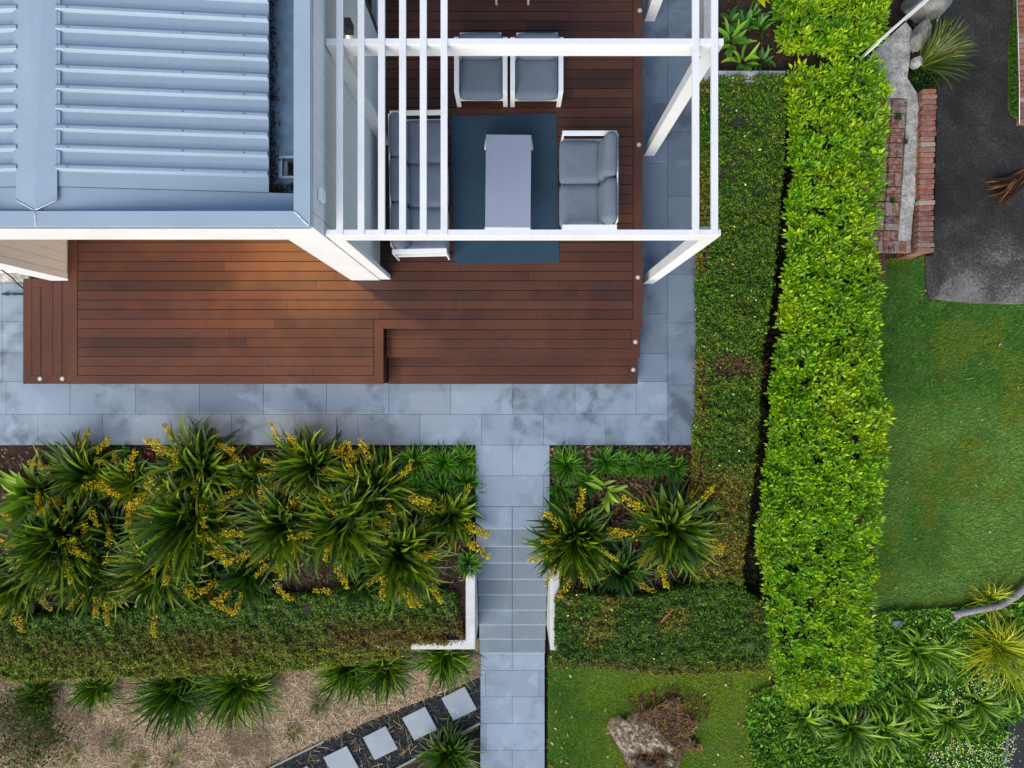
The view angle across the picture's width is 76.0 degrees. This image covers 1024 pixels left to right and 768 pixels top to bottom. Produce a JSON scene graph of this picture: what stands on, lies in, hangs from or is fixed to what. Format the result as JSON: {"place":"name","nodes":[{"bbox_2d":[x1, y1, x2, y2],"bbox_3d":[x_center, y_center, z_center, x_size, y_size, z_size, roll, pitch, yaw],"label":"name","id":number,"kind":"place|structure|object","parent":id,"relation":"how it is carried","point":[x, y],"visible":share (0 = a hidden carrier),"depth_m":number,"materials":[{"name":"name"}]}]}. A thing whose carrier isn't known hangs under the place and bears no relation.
{"place":"outdoors","nodes":[
{"label":"outdoors","id":0,"kind":"place"},
{"bbox_2d":[0,283,667,444],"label":"paving","id":1,"kind":"structure","parent":0,"point":[467,414],"depth_m":10.50,"materials":[{"name":"grey stone"}]},
{"bbox_2d":[274,678,479,767],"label":"gravel","id":2,"kind":"structure","parent":0,"point":[325,750],"depth_m":12.12,"materials":[{"name":"black gravel"}]},
{"bbox_2d":[323,745,358,767],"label":"stepping stone","id":3,"kind":"object","parent":2,"relation":"on","point":[342,757],"visible":1,"depth_m":12.09,"materials":[{"name":"grey stone"}]},
{"bbox_2d":[363,726,397,759],"bbox_3d":[-2.429,6.623,12.117,0.474,0.065,0.484,-28,90,0],"label":"stepping stone","id":4,"kind":"object","parent":2,"relation":"on","point":[380,742],"visible":1,"depth_m":12.09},
{"bbox_2d":[402,706,436,739],"bbox_3d":[-1.703,6.264,12.117,0.473,0.065,0.496,-28,90,0],"label":"stepping stone","id":5,"kind":"object","parent":2,"relation":"on","point":[419,723],"visible":1,"depth_m":12.09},
{"bbox_2d":[441,686,476,719],"bbox_3d":[-0.976,5.897,12.117,0.497,0.065,0.476,-27,90,0],"label":"stepping stone","id":6,"kind":"object","parent":2,"relation":"on","point":[458,703],"visible":1,"depth_m":12.09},
{"bbox_2d":[0,0,1023,767],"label":"terrain","id":7,"kind":"structure","parent":0,"point":[22,456],"depth_m":10.67,"materials":[{"name":"brown soil"}]},
{"bbox_2d":[0,684,74,767],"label":"shrub","id":8,"kind":"object","parent":7,"relation":"on","point":[29,738],"visible":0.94,"depth_m":11.83,"materials":[{"name":"green plant"}]},
{"bbox_2d":[0,444,85,550],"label":"strap leaf plant","id":9,"kind":"object","parent":7,"relation":"on","point":[16,497],"visible":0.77,"depth_m":10.30,"materials":[{"name":"green plant"}]},
{"bbox_2d":[0,0,379,280],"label":"house","id":10,"kind":"structure","parent":7,"relation":"on","point":[167,119],"depth_m":6.68,"materials":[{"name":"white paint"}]},
{"bbox_2d":[0,587,465,683],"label":"hedge","id":11,"kind":"object","parent":7,"relation":"on","point":[301,632],"visible":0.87,"depth_m":10.54,"materials":[{"name":"green plant"}]},
{"bbox_2d":[0,445,475,618],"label":"bark mulch","id":12,"kind":"object","parent":7,"relation":"on","point":[315,581],"visible":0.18,"depth_m":10.61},
{"bbox_2d":[0,539,54,632],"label":"strap leaf plant","id":13,"kind":"object","parent":12,"relation":"on","point":[14,606],"visible":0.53,"depth_m":10.46,"materials":[{"name":"green plant"}]},
{"bbox_2d":[0,483,108,614],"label":"strap leaf plant","id":14,"kind":"object","parent":12,"relation":"on","point":[33,556],"visible":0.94,"depth_m":10.15,"materials":[{"name":"green plant"}]},
{"bbox_2d":[28,427,129,528],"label":"strap leaf plant","id":15,"kind":"object","parent":12,"relation":"on","point":[75,466],"visible":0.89,"depth_m":10.23,"materials":[{"name":"green plant"}]},
{"bbox_2d":[25,521,153,629],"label":"strap leaf plant","id":16,"kind":"object","parent":12,"relation":"on","point":[85,600],"visible":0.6,"depth_m":10.27,"materials":[{"name":"green plant"}]},
{"bbox_2d":[76,504,139,568],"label":"strap leaf plant","id":17,"kind":"object","parent":12,"relation":"on","point":[111,526],"visible":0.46,"depth_m":10.38,"materials":[{"name":"green plant"}]},
{"bbox_2d":[73,449,162,529],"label":"strap leaf plant","id":18,"kind":"object","parent":12,"relation":"on","point":[121,481],"visible":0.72,"depth_m":10.32,"materials":[{"name":"green plant"}]},
{"bbox_2d":[92,509,219,637],"bbox_3d":[-5.633,2.971,10.316,1.972,1.078,2.034,0,90,0],"label":"strap leaf plant","id":19,"kind":"object","parent":12,"relation":"on","point":[156,596],"visible":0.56,"depth_m":10.25,"materials":[{"name":"green plant"}]},
{"bbox_2d":[111,447,253,590],"bbox_3d":[-5.110,2.152,10.124,2.231,1.182,2.256,18,90,0],"label":"strap leaf plant","id":20,"kind":"object","parent":12,"relation":"on","point":[172,538],"visible":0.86,"depth_m":10.09,"materials":[{"name":"green plant"}]},
{"bbox_2d":[129,409,257,527],"bbox_3d":[-4.951,1.322,10.179,1.926,0.951,1.911,0,90,0],"label":"strap leaf plant","id":21,"kind":"object","parent":12,"relation":"on","point":[199,444],"visible":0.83,"depth_m":10.18,"materials":[{"name":"green plant"}]},
{"bbox_2d":[166,549,237,615],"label":"strap leaf plant","id":22,"kind":"object","parent":12,"relation":"on","point":[210,595],"visible":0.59,"depth_m":10.43,"materials":[{"name":"green plant"}]},
{"bbox_2d":[200,537,294,612],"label":"strap leaf plant","id":23,"kind":"object","parent":12,"relation":"on","point":[247,585],"visible":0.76,"depth_m":10.38,"materials":[{"name":"green plant"}]},
{"bbox_2d":[222,443,288,509],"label":"strap leaf plant","id":24,"kind":"object","parent":12,"relation":"on","point":[247,487],"visible":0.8,"depth_m":10.33,"materials":[{"name":"green plant"}]},
{"bbox_2d":[223,472,329,586],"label":"strap leaf plant","id":25,"kind":"object","parent":12,"relation":"on","point":[267,527],"visible":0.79,"depth_m":10.19,"materials":[{"name":"green plant"}]},
{"bbox_2d":[257,418,360,514],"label":"strap leaf plant","id":26,"kind":"object","parent":12,"relation":"on","point":[299,461],"visible":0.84,"depth_m":10.19,"materials":[{"name":"green plant"}]},
{"bbox_2d":[281,461,409,588],"bbox_3d":[-2.627,2.194,10.135,2.087,1.061,2.028,0,90,0],"label":"strap leaf plant","id":27,"kind":"object","parent":12,"relation":"on","point":[346,546],"visible":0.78,"depth_m":10.10,"materials":[{"name":"green plant"}]},
{"bbox_2d":[307,438,433,545],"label":"strap leaf plant","id":28,"kind":"object","parent":12,"relation":"on","point":[381,481],"visible":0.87,"depth_m":10.18,"materials":[{"name":"green plant"}]},
{"bbox_2d":[341,493,459,617],"bbox_3d":[-1.778,2.778,10.240,1.816,1.104,1.993,20,90,0],"label":"strap leaf plant","id":29,"kind":"object","parent":12,"relation":"on","point":[408,569],"visible":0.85,"depth_m":10.24,"materials":[{"name":"green plant"}]},
{"bbox_2d":[392,440,440,486],"bbox_3d":[-1.568,1.280,10.426,0.892,0.450,0.887,0,90,0],"label":"lilyturf","id":30,"kind":"object","parent":12,"relation":"on","point":[420,455],"visible":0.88,"depth_m":10.42,"materials":[{"name":"green plant"}]},
{"bbox_2d":[399,468,443,506],"bbox_3d":[-1.477,1.646,10.467,0.816,0.420,0.724,-23,90,0],"label":"lilyturf","id":31,"kind":"object","parent":12,"relation":"on","point":[424,482],"visible":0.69,"depth_m":10.46,"materials":[{"name":"green plant"}]},
{"bbox_2d":[423,439,462,481],"bbox_3d":[-1.106,1.222,10.447,0.697,0.400,0.718,-21,90,0],"label":"lilyturf","id":32,"kind":"object","parent":12,"relation":"on","point":[439,467],"visible":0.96,"depth_m":10.44,"materials":[{"name":"green plant"}]},
{"bbox_2d":[446,441,478,477],"bbox_3d":[-0.768,1.222,10.446,0.655,0.380,0.683,0,90,0],"label":"lilyturf","id":33,"kind":"object","parent":12,"relation":"on","point":[468,463],"visible":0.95,"depth_m":10.44,"materials":[{"name":"green plant"}]},
{"bbox_2d":[446,464,488,503],"bbox_3d":[-0.717,1.629,10.478,0.706,0.353,0.731,0,90,0],"label":"lilyturf","id":34,"kind":"object","parent":12,"relation":"on","point":[472,481],"visible":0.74,"depth_m":10.47,"materials":[{"name":"green plant"}]},
{"bbox_2d":[452,547,488,579],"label":"lilyturf","id":35,"kind":"object","parent":12,"relation":"on","point":[464,564],"visible":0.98,"depth_m":10.58,"materials":[{"name":"green plant"}]},
{"bbox_2d":[0,639,479,767],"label":"straw mulch","id":36,"kind":"object","parent":7,"relation":"on","point":[241,730],"visible":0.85,"depth_m":12.13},
{"bbox_2d":[1,680,70,730],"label":"grass tussock","id":37,"kind":"object","parent":36,"relation":"on","point":[28,689],"depth_m":11.95,"materials":[{"name":"green plant"}]},
{"bbox_2d":[61,677,126,717],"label":"grass tussock","id":38,"kind":"object","parent":36,"relation":"on","point":[85,687],"depth_m":11.95,"materials":[{"name":"green plant"}]},
{"bbox_2d":[111,672,234,750],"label":"grass tussock","id":39,"kind":"object","parent":36,"relation":"on","point":[159,697],"depth_m":11.76,"materials":[{"name":"green plant"}]},
{"bbox_2d":[180,670,289,738],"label":"grass tussock","id":40,"kind":"object","parent":36,"relation":"on","point":[224,687],"depth_m":11.80,"materials":[{"name":"green plant"}]},
{"bbox_2d":[308,660,391,710],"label":"grass tussock","id":41,"kind":"object","parent":36,"relation":"on","point":[336,676],"depth_m":11.82,"materials":[{"name":"green plant"}]},
{"bbox_2d":[343,649,425,710],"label":"grass tussock","id":42,"kind":"object","parent":36,"relation":"on","point":[385,681],"depth_m":11.88,"materials":[{"name":"green plant"}]},
{"bbox_2d":[407,649,485,696],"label":"grass tussock","id":43,"kind":"object","parent":36,"relation":"on","point":[440,664],"depth_m":11.90,"materials":[{"name":"green plant"}]},
{"bbox_2d":[23,0,642,383],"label":"deck","id":44,"kind":"structure","parent":7,"relation":"on","point":[198,312],"depth_m":9.96,"materials":[{"name":"brown wood"}]},
{"bbox_2d":[388,110,449,260],"bbox_3d":[-1.337,-2.908,9.594,0.817,0.731,2.060,-1,90,0],"label":"sofa","id":45,"kind":"object","parent":44,"relation":"on","point":[415,248],"visible":0.74,"depth_m":9.57,"materials":[{"name":"grey fabric"}]},
{"bbox_2d":[454,32,507,106],"bbox_3d":[-0.449,-4.588,9.594,0.767,0.730,0.814,0,90,0],"label":"armchair","id":46,"kind":"object","parent":44,"relation":"on","point":[480,78],"visible":0.67,"depth_m":9.57,"materials":[{"name":"grey fabric"}]},
{"bbox_2d":[450,113,558,263],"bbox_3d":[-0.108,-2.963,9.952,1.658,0.012,2.291,0,90,0],"label":"rug","id":47,"kind":"object","parent":44,"relation":"on","point":[469,133],"visible":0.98,"depth_m":9.95,"materials":[{"name":"fabric"}]},
{"bbox_2d":[484,135,532,229],"bbox_3d":[-0.055,-2.942,9.744,0.743,0.408,1.385,1,90,0],"label":"coffee table","id":48,"kind":"object","parent":47,"relation":"on","point":[508,186],"visible":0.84,"depth_m":9.54,"materials":[{"name":"white metal"}]},
{"bbox_2d":[510,33,562,106],"bbox_3d":[0.357,-4.584,9.594,0.764,0.730,0.812,0,90,0],"label":"armchair","id":49,"kind":"object","parent":44,"relation":"on","point":[536,78],"visible":0.66,"depth_m":9.57,"materials":[{"name":"grey fabric"}]},
{"bbox_2d":[559,131,617,229],"bbox_3d":[1.102,-2.935,9.594,0.821,0.730,1.420,0,90,0],"label":"loveseat","id":50,"kind":"object","parent":44,"relation":"on","point":[588,188],"visible":0.98,"depth_m":9.57,"materials":[{"name":"grey fabric"}]},
{"bbox_2d":[312,561,385,610],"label":"strap leaf plant","id":51,"kind":"object","parent":7,"relation":"on","point":[363,593],"visible":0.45,"depth_m":10.42,"materials":[{"name":"green plant"}]},
{"bbox_2d":[352,548,478,650],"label":"retaining wall","id":52,"kind":"structure","parent":7,"relation":"on","point":[472,618],"depth_m":10.62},
{"bbox_2d":[407,716,485,767],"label":"grass tussock","id":53,"kind":"object","parent":7,"relation":"on","point":[454,757],"depth_m":11.96,"materials":[{"name":"green plant"}]},
{"bbox_2d":[407,482,490,562],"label":"strap leaf plant","id":54,"kind":"object","parent":7,"relation":"on","point":[458,523],"visible":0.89,"depth_m":10.33,"materials":[{"name":"green plant"}]},
{"bbox_2d":[475,506,549,652],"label":"stone stairs","id":55,"kind":"structure","parent":7,"relation":"on","point":[512,599],"depth_m":11.22,"materials":[{"name":"grey stone"}]},
{"bbox_2d":[585,475,633,514],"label":"rosette plant","id":56,"kind":"object","parent":7,"relation":"on","point":[611,497],"visible":1,"depth_m":10.36,"materials":[{"name":"green plant"}]},
{"bbox_2d":[550,445,692,593],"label":"bark mulch","id":57,"kind":"object","parent":7,"relation":"on","point":[641,488],"visible":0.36,"depth_m":10.56,"materials":[{"name":"brown wood"}]},
{"bbox_2d":[543,439,590,485],"bbox_3d":[0.870,1.267,10.424,0.863,0.476,0.881,0,90,0],"label":"lilyturf","id":58,"kind":"object","parent":57,"relation":"on","point":[566,471],"visible":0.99,"depth_m":10.44,"materials":[{"name":"green plant"}]},
{"bbox_2d":[520,487,624,598],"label":"strap leaf plant","id":59,"kind":"object","parent":57,"relation":"on","point":[571,547],"visible":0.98,"depth_m":10.29,"materials":[{"name":"green plant"}]},
{"bbox_2d":[587,443,626,479],"bbox_3d":[1.496,1.250,10.445,0.717,0.360,0.729,0,90,0],"label":"lilyturf","id":60,"kind":"object","parent":57,"relation":"on","point":[605,455],"visible":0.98,"depth_m":10.43,"materials":[{"name":"green plant"}]},
{"bbox_2d":[591,531,657,602],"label":"strap leaf plant","id":61,"kind":"object","parent":57,"relation":"on","point":[621,585],"visible":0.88,"depth_m":10.47,"materials":[{"name":"green plant"}]},
{"bbox_2d":[624,445,662,481],"bbox_3d":[2.104,1.263,10.458,0.701,0.358,0.649,17,90,0],"label":"lilyturf","id":62,"kind":"object","parent":57,"relation":"on","point":[641,455],"visible":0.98,"depth_m":10.46,"materials":[{"name":"green plant"}]},
{"bbox_2d":[607,471,728,588],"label":"strap leaf plant","id":63,"kind":"object","parent":57,"relation":"on","point":[681,536],"visible":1,"depth_m":10.25,"materials":[{"name":"green plant"}]},
{"bbox_2d":[657,451,691,483],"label":"lilyturf","id":64,"kind":"object","parent":57,"relation":"on","point":[682,467],"visible":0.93,"depth_m":10.46,"materials":[{"name":"green plant"}]},
{"bbox_2d":[546,564,758,649],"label":"retaining wall","id":65,"kind":"structure","parent":7,"relation":"on","point":[552,586],"depth_m":10.59,"materials":[{"name":"white concrete"}]},
{"bbox_2d":[549,581,769,677],"bbox_3d":[2.391,3.955,10.787,3.563,0.822,1.603,0,90,0],"label":"hedge","id":66,"kind":"object","parent":7,"relation":"on","point":[600,629],"visible":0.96,"depth_m":10.50,"materials":[{"name":"green plant"}]},
{"bbox_2d":[689,71,787,608],"bbox_3d":[3.557,-0.607,10.397,1.467,0.766,8.430,0,90,0],"label":"hedge","id":67,"kind":"object","parent":7,"relation":"on","point":[734,281],"visible":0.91,"depth_m":10.22,"materials":[{"name":"green plant"}]},
{"bbox_2d":[712,351,768,380],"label":"dry grass","id":68,"kind":"structure","parent":67,"relation":"on","point":[741,364],"depth_m":10.29,"materials":[{"name":"plant"}]},
{"bbox_2d":[742,94,799,612],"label":"undergrowth","id":69,"kind":"object","parent":7,"relation":"on","point":[765,411],"visible":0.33,"depth_m":10.52,"materials":[{"name":"green plant"}]},
{"bbox_2d":[699,0,847,95],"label":"planter wall","id":70,"kind":"structure","parent":7,"relation":"on","point":[704,18],"depth_m":10.12,"materials":[{"name":"grey concrete"}]},
{"bbox_2d":[718,0,869,75],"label":"garden soil","id":71,"kind":"structure","parent":70,"relation":"in","point":[781,61],"depth_m":10.26,"materials":[{"name":"green plant"}]},
{"bbox_2d":[718,16,755,59],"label":"succulent","id":72,"kind":"object","parent":71,"relation":"on","point":[739,38],"visible":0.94,"depth_m":10.16,"materials":[{"name":"green plant"}]},
{"bbox_2d":[721,37,759,72],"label":"succulent","id":73,"kind":"object","parent":71,"relation":"on","point":[737,58],"visible":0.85,"depth_m":10.19,"materials":[{"name":"green plant"}]},
{"bbox_2d":[768,0,891,62],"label":"hedge","id":74,"kind":"object","parent":71,"relation":"on","point":[834,27],"visible":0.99,"depth_m":9.85,"materials":[{"name":"green plant"}]},
{"bbox_2d":[777,692,837,742],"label":"agapanthus","id":75,"kind":"object","parent":7,"relation":"on","point":[795,723],"visible":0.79,"depth_m":11.92,"materials":[{"name":"green plant"}]},
{"bbox_2d":[753,51,896,710],"bbox_3d":[4.814,0.090,10.870,2.127,2.223,10.297,0,90,0],"label":"hedge","id":76,"kind":"object","parent":7,"relation":"on","point":[811,546],"visible":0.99,"depth_m":10.10,"materials":[{"name":"green plant"}]},
{"bbox_2d":[815,701,889,767],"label":"agapanthus","id":77,"kind":"object","parent":7,"relation":"on","point":[855,742],"visible":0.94,"depth_m":11.90,"materials":[{"name":"green plant"}]},
{"bbox_2d":[847,22,918,240],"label":"footpath","id":78,"kind":"structure","parent":7,"relation":"on","point":[893,50],"depth_m":10.50,"materials":[{"name":"concrete"}]},
{"bbox_2d":[909,18,931,52],"bbox_3d":[6.508,-5.550,10.491,0.278,0.416,0.496,8,90,0],"label":"rock","id":79,"kind":"object","parent":78,"relation":"on","point":[916,42],"visible":0.86,"depth_m":10.37,"materials":[{"name":"grey stone"}]},
{"bbox_2d":[896,14,978,92],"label":"grass tussock","id":80,"kind":"object","parent":78,"relation":"on","point":[939,53],"depth_m":10.32,"materials":[{"name":"green plant"}]},
{"bbox_2d":[744,595,1023,767],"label":"ground cover","id":81,"kind":"object","parent":7,"relation":"on","point":[878,640],"visible":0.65,"depth_m":12.00,"materials":[{"name":"green plant"}]},
{"bbox_2d":[950,584,1023,622],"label":"branch","id":82,"kind":"object","parent":81,"relation":"on","point":[1007,601],"visible":0.98,"depth_m":11.62,"materials":[{"name":"grey wood"}]},
{"bbox_2d":[856,698,928,762],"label":"agapanthus","id":83,"kind":"object","parent":7,"relation":"on","point":[891,745],"visible":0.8,"depth_m":11.91,"materials":[{"name":"green plant"}]},
{"bbox_2d":[896,89,936,258],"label":"brick wall","id":84,"kind":"structure","parent":7,"relation":"on","point":[922,234],"depth_m":10.40,"materials":[{"name":"brick"}]},
{"bbox_2d":[884,677,953,733],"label":"agapanthus","id":85,"kind":"object","parent":7,"relation":"on","point":[923,714],"visible":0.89,"depth_m":11.88,"materials":[{"name":"green plant"}]},
{"bbox_2d":[884,623,956,687],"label":"agapanthus","id":86,"kind":"object","parent":7,"relation":"on","point":[935,659],"visible":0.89,"depth_m":11.68,"materials":[{"name":"green plant"}]},
{"bbox_2d":[901,0,952,22],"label":"rock","id":87,"kind":"object","parent":7,"relation":"on","point":[932,9],"visible":0.87,"depth_m":10.44,"materials":[{"name":"grey stone"}]},
{"bbox_2d":[912,620,974,682],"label":"agapanthus","id":88,"kind":"object","parent":7,"relation":"on","point":[954,649],"visible":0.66,"depth_m":11.71,"materials":[{"name":"green plant"}]},
{"bbox_2d":[918,696,980,752],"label":"agapanthus","id":89,"kind":"object","parent":7,"relation":"on","point":[943,725],"visible":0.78,"depth_m":11.94,"materials":[{"name":"green plant"}]},
{"bbox_2d":[950,673,1016,739],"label":"agapanthus","id":90,"kind":"object","parent":7,"relation":"on","point":[986,708],"visible":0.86,"depth_m":11.86,"materials":[{"name":"green plant"}]},
{"bbox_2d":[953,598,1023,703],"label":"ornamental grass","id":91,"kind":"object","parent":7,"relation":"on","point":[1016,648],"depth_m":11.66,"materials":[{"name":"green plant"}]},
{"bbox_2d":[964,579,1020,628],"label":"ornamental grass","id":92,"kind":"object","parent":7,"relation":"on","point":[995,597],"depth_m":11.65,"materials":[{"name":"green plant"}]},
{"bbox_2d":[979,652,1023,711],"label":"agapanthus","id":93,"kind":"object","parent":7,"relation":"on","point":[1009,694],"visible":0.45,"depth_m":11.82,"materials":[{"name":"green plant"}]},
{"bbox_2d":[1015,0,1023,125],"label":"brick edging","id":94,"kind":"object","parent":7,"relation":"on","point":[1020,28],"visible":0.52,"depth_m":10.88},
{"bbox_2d":[480,653,544,767],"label":"path","id":95,"kind":"structure","parent":0,"point":[512,721],"depth_m":12.12,"materials":[{"name":"grey stone"}]},
{"bbox_2d":[476,445,549,505],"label":"path","id":96,"kind":"structure","parent":0,"point":[525,466],"depth_m":10.50,"materials":[{"name":"grey stone"}]},
{"bbox_2d":[546,655,773,767],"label":"lawn","id":97,"kind":"structure","parent":0,"point":[570,759],"depth_m":12.13,"materials":[{"name":"green plant"}]},
{"bbox_2d":[604,693,704,767],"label":"tree stump","id":98,"kind":"object","parent":97,"relation":"on","point":[649,736],"visible":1,"depth_m":12.05,"materials":[{"name":"brown wood"}]},
{"bbox_2d":[627,685,713,721],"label":"bark mulch","id":99,"kind":"object","parent":97,"relation":"on","point":[664,694],"visible":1,"depth_m":12.10,"materials":[{"name":"brown wood"}]},
{"bbox_2d":[638,0,695,444],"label":"paving","id":100,"kind":"structure","parent":0,"point":[669,320],"depth_m":10.50,"materials":[{"name":"grey stone"}]},
{"bbox_2d":[326,0,723,283],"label":"pergola","id":101,"kind":"object","parent":100,"relation":"on","point":[703,52],"visible":0.98,"depth_m":7.00,"materials":[{"name":"white paint"}]},
{"bbox_2d":[849,99,910,252],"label":"brick path","id":102,"kind":"structure","parent":0,"point":[886,233],"depth_m":10.51,"materials":[{"name":"brown brick"}]},
{"bbox_2d":[859,255,1023,618],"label":"lawn","id":103,"kind":"structure","parent":0,"point":[932,413],"depth_m":11.32,"materials":[{"name":"green plant"}]},
{"bbox_2d":[919,0,1023,304],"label":"driveway","id":104,"kind":"structure","parent":0,"point":[977,256],"depth_m":10.96,"materials":[{"name":"black asphalt"}]},
{"bbox_2d":[986,169,1023,208],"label":"palm frond","id":105,"kind":"object","parent":104,"relation":"on","point":[1010,186],"visible":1,"depth_m":10.86,"materials":[{"name":"brown plant"}]},
{"bbox_2d":[1006,709,1023,767],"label":"road","id":106,"kind":"structure","parent":0,"point":[1017,758],"depth_m":12.10,"materials":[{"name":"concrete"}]},
{"bbox_2d":[1008,0,1023,119],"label":"grass","id":107,"kind":"structure","parent":0,"point":[1013,81],"depth_m":10.90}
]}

